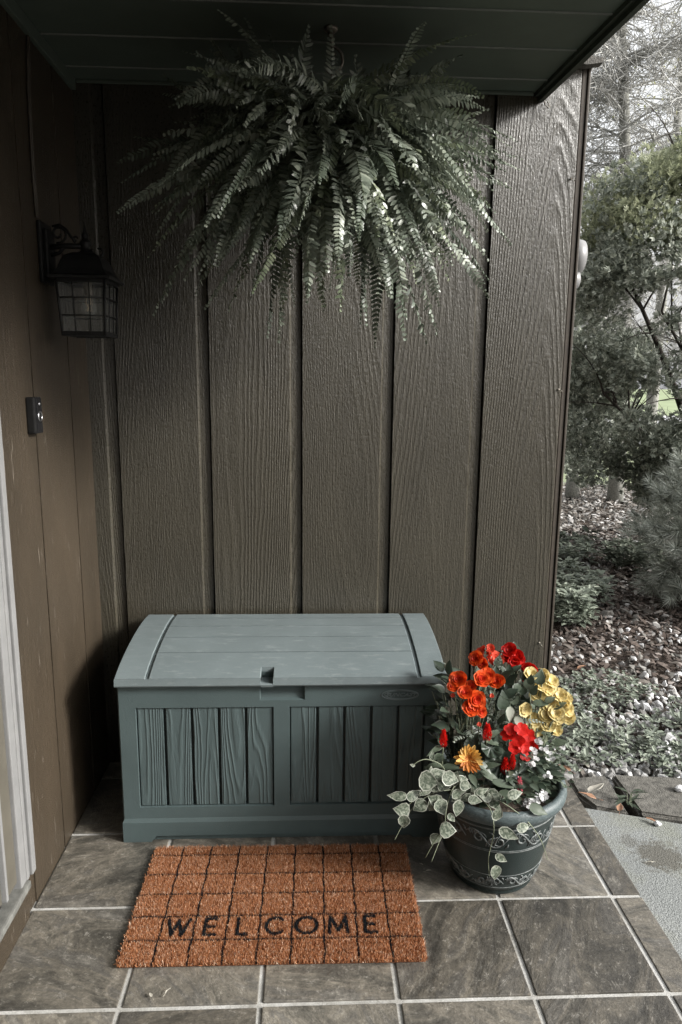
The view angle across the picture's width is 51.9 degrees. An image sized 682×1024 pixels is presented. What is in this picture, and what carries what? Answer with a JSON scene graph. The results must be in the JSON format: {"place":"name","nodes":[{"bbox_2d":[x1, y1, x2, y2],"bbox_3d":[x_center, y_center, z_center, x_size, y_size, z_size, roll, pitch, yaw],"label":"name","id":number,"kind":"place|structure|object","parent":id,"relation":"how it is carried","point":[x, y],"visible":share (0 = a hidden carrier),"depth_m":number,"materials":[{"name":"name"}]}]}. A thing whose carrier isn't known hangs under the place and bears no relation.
{"place":"outdoors","nodes":[
{"label":"outdoors","id":0,"kind":"place"},
{"bbox_2d":[0,762,681,1023],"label":"floor","id":1,"kind":"structure","parent":0,"point":[571,932],"depth_m":1.69,"materials":[{"name":"grey tile"}]},
{"bbox_2d":[0,4,108,900],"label":"siding wall","id":2,"kind":"structure","parent":1,"relation":"on","point":[49,478],"depth_m":1.95,"materials":[{"name":"brown wood"}]},
{"bbox_2d":[0,416,35,972],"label":"front door","id":3,"kind":"structure","parent":2,"relation":"attached to","point":[17,871],"depth_m":1.71,"materials":[{"name":"white paint"}]},
{"bbox_2d":[0,689,16,905],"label":"door panel","id":4,"kind":"structure","parent":3,"relation":"in","point":[4,785],"depth_m":1.70,"materials":[{"name":"beige paint"}]},
{"bbox_2d":[26,35,38,217],"bbox_3d":[-0.802,-1.013,1.821,0.006,0.473,0.049,0,11,-3],"label":"cable","id":5,"kind":"object","parent":2,"relation":"attached to","point":[28,87],"visible":0.89,"depth_m":1.81,"materials":[{"name":"black"}]},
{"bbox_2d":[25,397,42,433],"bbox_3d":[-0.797,-0.252,1.823,0.024,0.094,0.052,0,11,-3],"label":"doorbell","id":6,"kind":"object","parent":2,"relation":"attached to","point":[34,414],"visible":1,"depth_m":1.80,"materials":[{"name":"black plastic"}]},
{"bbox_2d":[36,220,124,338],"bbox_3d":[-0.714,-0.637,1.922,0.196,0.306,0.160,0,11,-3],"label":"wall lantern","id":7,"kind":"object","parent":2,"relation":"attached to","point":[87,268],"depth_m":1.89,"materials":[{"name":"black metal"}]},
{"bbox_2d":[0,0,649,101],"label":"porch roof","id":8,"kind":"structure","parent":2,"relation":"attached to","point":[543,50],"depth_m":1.84,"materials":[{"name":"black wood"}]},
{"bbox_2d":[324,24,343,73],"bbox_3d":[-0.018,-1.192,1.812,0.053,0.110,0.036,0,11,-3],"label":"ceiling hook","id":9,"kind":"object","parent":8,"relation":"attached to","point":[327,28],"visible":0.71,"depth_m":1.80,"materials":[{"name":"metal"}]},
{"bbox_2d":[116,10,522,347],"bbox_3d":[-0.056,-0.817,1.716,1.105,0.801,0.743,0,11,-3],"label":"hanging fern","id":10,"kind":"object","parent":9,"relation":"hanging from","point":[364,161],"visible":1,"depth_m":1.65,"materials":[{"name":"plant"}]},
{"bbox_2d":[114,842,428,967],"bbox_3d":[-0.169,1.035,1.877,0.756,0.016,0.442,0,11,-2],"label":"doormat","id":11,"kind":"object","parent":1,"relation":"on","point":[242,905],"visible":1,"depth_m":1.84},
{"bbox_2d":[114,613,446,842],"bbox_3d":[-0.182,0.674,2.283,0.960,0.577,0.446,0,11,-3],"label":"storage box","id":12,"kind":"object","parent":1,"relation":"on","point":[263,725],"visible":0.96,"depth_m":2.10,"materials":[{"name":"grey plastic"}]},
{"bbox_2d":[72,68,591,763],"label":"siding wall","id":13,"kind":"structure","parent":1,"relation":"on","point":[328,458],"depth_m":2.35,"materials":[{"name":"brown wood"}]},
{"bbox_2d":[576,272,580,288],"bbox_3d":[0.816,-0.844,2.546,0.105,0.078,0.078,0,11,-3],"label":"wall fitting","id":14,"kind":"object","parent":13,"relation":"attached to","point":[578,278],"depth_m":2.52,"materials":[{"name":"white plastic"}]},
{"bbox_2d":[578,239,587,272],"bbox_3d":[0.822,-0.922,2.532,0.115,0.143,0.143,0,11,-3],"label":"wall fitting","id":15,"kind":"object","parent":13,"relation":"attached to","point":[583,254],"depth_m":2.48,"materials":[{"name":"white plastic"}]},
{"bbox_2d":[578,56,603,68],"bbox_3d":[0.750,-1.391,2.168,0.115,0.025,0.034,0,11,-3],"label":"ledge","id":16,"kind":"object","parent":13,"relation":"attached to","point":[593,61],"visible":0.45,"depth_m":2.15,"materials":[{"name":"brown wood"}]},
{"bbox_2d":[427,748,566,893],"bbox_3d":[0.433,0.879,1.995,0.386,0.292,0.386,0,11,-3],"label":"flower pot","id":17,"kind":"object","parent":1,"relation":"on","point":[467,844],"visible":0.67,"depth_m":1.86,"materials":[{"name":"grey plastic"}]},
{"bbox_2d":[423,728,462,770],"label":"celosia plant","id":18,"kind":"object","parent":17,"relation":"in","point":[442,741],"visible":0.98,"depth_m":1.87,"materials":[{"name":"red plant"}]},
{"bbox_2d":[430,684,465,765],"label":"rosemary plant","id":19,"kind":"object","parent":17,"relation":"in","point":[451,752],"visible":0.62,"depth_m":1.99,"materials":[{"name":"green plant"}]},
{"bbox_2d":[387,750,547,879],"bbox_3d":[0.323,0.787,1.825,0.415,0.324,0.157,0,11,-3],"label":"vinca vine","id":20,"kind":"object","parent":17,"relation":"in","point":[434,780],"visible":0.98,"depth_m":1.78,"materials":[{"name":"green plant"}]},
{"bbox_2d":[420,650,517,774],"bbox_3d":[0.360,0.573,1.980,0.270,0.376,0.217,0,11,-3],"label":"begonia plant","id":21,"kind":"object","parent":17,"relation":"in","point":[474,701],"visible":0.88,"depth_m":1.93,"materials":[{"name":"orange plant"}]},
{"bbox_2d":[454,744,520,797],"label":"daisy plant","id":22,"kind":"object","parent":17,"relation":"on","point":[468,757],"visible":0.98,"depth_m":1.83,"materials":[{"name":"orange plant"}]},
{"bbox_2d":[438,645,542,761],"bbox_3d":[0.419,0.559,1.951,0.296,0.339,0.177,0,11,-3],"label":"fern plant","id":23,"kind":"object","parent":17,"relation":"in","point":[487,719],"visible":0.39,"depth_m":1.97,"materials":[{"name":"green plant"}]},
{"bbox_2d":[478,722,503,786],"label":"celosia plant","id":24,"kind":"object","parent":17,"relation":"in","point":[490,734],"visible":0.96,"depth_m":1.88,"materials":[{"name":"red plant"}]},
{"bbox_2d":[435,736,563,809],"bbox_3d":[0.429,0.713,1.963,0.373,0.103,0.365,0,11,-3],"label":"ground ivy","id":25,"kind":"object","parent":17,"relation":"in","point":[537,784],"visible":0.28,"depth_m":1.87,"materials":[{"name":"green plant"}]},
{"bbox_2d":[485,757,517,792],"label":"celosia plant","id":26,"kind":"object","parent":17,"relation":"on","point":[505,763],"visible":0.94,"depth_m":1.85,"materials":[{"name":"red plant"}]},
{"bbox_2d":[464,722,546,789],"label":"geranium plant","id":27,"kind":"object","parent":17,"relation":"in","point":[521,735],"visible":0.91,"depth_m":1.88,"materials":[{"name":"red plant"}]},
{"bbox_2d":[472,642,543,746],"bbox_3d":[0.467,0.561,2.072,0.234,0.367,0.168,0,11,-3],"label":"geranium plant","id":28,"kind":"object","parent":17,"relation":"in","point":[512,656],"visible":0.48,"depth_m":2.03,"materials":[{"name":"red plant"}]},
{"bbox_2d":[495,753,522,793],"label":"celosia plant","id":29,"kind":"object","parent":17,"relation":"in","point":[512,759],"visible":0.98,"depth_m":1.85,"materials":[{"name":"red plant"}]},
{"bbox_2d":[506,706,524,745],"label":"coleus plant","id":30,"kind":"object","parent":17,"relation":"in","point":[510,712],"visible":0.45,"depth_m":1.92,"materials":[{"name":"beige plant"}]},
{"bbox_2d":[503,776,538,803],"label":"celosia plant","id":31,"kind":"object","parent":17,"relation":"in","point":[526,790],"visible":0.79,"depth_m":1.83,"materials":[{"name":"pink plant"}]},
{"bbox_2d":[505,666,575,746],"bbox_3d":[0.569,0.593,2.067,0.224,0.310,0.171,0,11,-3],"label":"begonia plant","id":32,"kind":"object","parent":17,"relation":"in","point":[555,712],"visible":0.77,"depth_m":2.02,"materials":[{"name":"yellow plant"}]},
{"bbox_2d":[517,729,573,808],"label":"alyssum plant","id":33,"kind":"object","parent":17,"relation":"in","point":[548,753],"visible":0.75,"depth_m":1.88,"materials":[{"name":"white plant"}]},
{"bbox_2d":[563,446,638,484],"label":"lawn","id":34,"kind":"structure","parent":0,"point":[564,479],"depth_m":10.96,"materials":[{"name":"green plant"}]},
{"bbox_2d":[550,389,681,776],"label":"ground","id":35,"kind":"structure","parent":0,"point":[613,664],"depth_m":4.03,"materials":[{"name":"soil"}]},
{"bbox_2d":[579,526,600,552],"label":"weed","id":36,"kind":"object","parent":35,"relation":"on","point":[585,529],"visible":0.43,"depth_m":5.96,"materials":[{"name":"green plant"}]},
{"bbox_2d":[564,335,618,500],"bbox_3d":[2.524,-1.061,8.163,1.438,2.124,1.435,0,11,-3],"label":"tree trunk","id":37,"kind":"object","parent":35,"relation":"on","point":[572,489],"visible":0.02,"depth_m":8.87,"materials":[{"name":"plant"}]},
{"bbox_2d":[568,776,627,814],"bbox_3d":[0.885,1.006,2.419,0.151,0.082,0.227,0,11,-3],"label":"edging stone","id":38,"kind":"object","parent":35,"relation":"on","point":[606,795],"visible":0.47,"depth_m":2.40,"materials":[{"name":"stone"}]},
{"bbox_2d":[579,792,600,799],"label":"fallen leaf","id":39,"kind":"object","parent":38,"relation":"on","point":[590,795],"visible":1,"depth_m":2.37,"materials":[{"name":"orange plant"}]},
{"bbox_2d":[587,783,603,792],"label":"fallen leaf","id":40,"kind":"object","parent":38,"relation":"on","point":[590,789],"visible":1,"depth_m":2.41,"materials":[{"name":"beige plant"}]},
{"bbox_2d":[616,803,622,812],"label":"fallen leaf","id":41,"kind":"object","parent":38,"relation":"on","point":[619,807],"visible":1,"depth_m":2.31,"materials":[{"name":"orange plant"}]},
{"bbox_2d":[614,787,647,809],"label":"weed","id":42,"kind":"object","parent":38,"relation":"on","point":[620,800],"visible":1,"depth_m":2.35,"materials":[{"name":"green plant"}]},
{"bbox_2d":[553,531,665,627],"bbox_3d":[1.585,0.389,5.131,1.164,0.238,2.057,9,13,38],"label":"ground cover","id":43,"kind":"object","parent":35,"relation":"on","point":[573,598],"visible":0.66,"depth_m":4.75,"materials":[{"name":"green plant"}]},
{"bbox_2d":[546,627,681,790],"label":"gravel","id":44,"kind":"structure","parent":35,"relation":"on","point":[643,769],"depth_m":2.96,"materials":[{"name":"white gravel"}]},
{"bbox_2d":[568,757,595,768],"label":"fallen leaf","id":45,"kind":"object","parent":44,"relation":"on","point":[575,759],"visible":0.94,"depth_m":2.62,"materials":[{"name":"plant"}]},
{"bbox_2d":[550,667,681,776],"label":"ground cover","id":46,"kind":"object","parent":44,"relation":"on","point":[592,734],"visible":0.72,"depth_m":2.83,"materials":[{"name":"green plant"}]},
{"bbox_2d":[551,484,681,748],"bbox_3d":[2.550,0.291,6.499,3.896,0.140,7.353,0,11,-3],"label":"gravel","id":47,"kind":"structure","parent":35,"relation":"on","point":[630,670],"depth_m":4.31,"materials":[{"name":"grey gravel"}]},
{"bbox_2d":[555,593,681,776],"bbox_3d":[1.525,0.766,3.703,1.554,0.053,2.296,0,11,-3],"label":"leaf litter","id":48,"kind":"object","parent":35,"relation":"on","point":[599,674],"visible":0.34,"depth_m":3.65,"materials":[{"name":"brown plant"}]},
{"bbox_2d":[558,482,680,612],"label":"leaf litter","id":49,"kind":"object","parent":35,"relation":"on","point":[591,518],"visible":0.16,"depth_m":7.67,"materials":[{"name":"plant"}]},
{"bbox_2d":[564,69,681,516],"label":"juniper tree","id":50,"kind":"object","parent":35,"relation":"on","point":[614,235],"visible":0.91,"depth_m":5.18,"materials":[{"name":"green plant"}]},
{"bbox_2d":[574,0,681,504],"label":"bare tree","id":51,"kind":"object","parent":35,"relation":"on","point":[604,80],"visible":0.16,"depth_m":7.72,"materials":[{"name":"grey plant"}]},
{"bbox_2d":[581,3,681,459],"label":"bare tree","id":52,"kind":"object","parent":35,"relation":"on","point":[654,398],"visible":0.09,"depth_m":9.42,"materials":[{"name":"grey plant"}]},
{"bbox_2d":[612,775,681,823],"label":"edging stone","id":53,"kind":"object","parent":35,"relation":"on","point":[661,800],"visible":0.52,"depth_m":2.40,"materials":[{"name":"stone"}]},
{"bbox_2d":[674,785,681,791],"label":"pebble","id":54,"kind":"object","parent":53,"relation":"on","point":[677,788],"visible":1,"depth_m":2.42,"materials":[{"name":"white stone"}]},
{"bbox_2d":[615,446,681,611],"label":"pine shrub","id":55,"kind":"object","parent":35,"relation":"on","point":[658,527],"visible":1,"depth_m":4.58,"materials":[{"name":"green plant"}]},
{"bbox_2d":[572,0,681,388],"label":"sky","id":56,"kind":"structure","parent":0,"point":[640,316],"materials":[{"name":"white"}]},
{"bbox_2d":[585,808,681,958],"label":"path","id":57,"kind":"structure","parent":0,"point":[635,844],"depth_m":2.08,"materials":[{"name":"concrete"}]},
{"bbox_2d":[653,821,661,825],"bbox_3d":[1.010,0.995,2.238,0.021,0.016,0.021,-7,13,-36],"label":"pebble","id":58,"kind":"object","parent":57,"relation":"on","point":[657,823],"visible":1,"depth_m":2.23,"materials":[{"name":"white stone"}]},
{"bbox_2d":[593,389,681,415],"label":"field","id":59,"kind":"structure","parent":0,"point":[670,405],"depth_m":56.61,"materials":[{"name":"green plant"}]}
]}

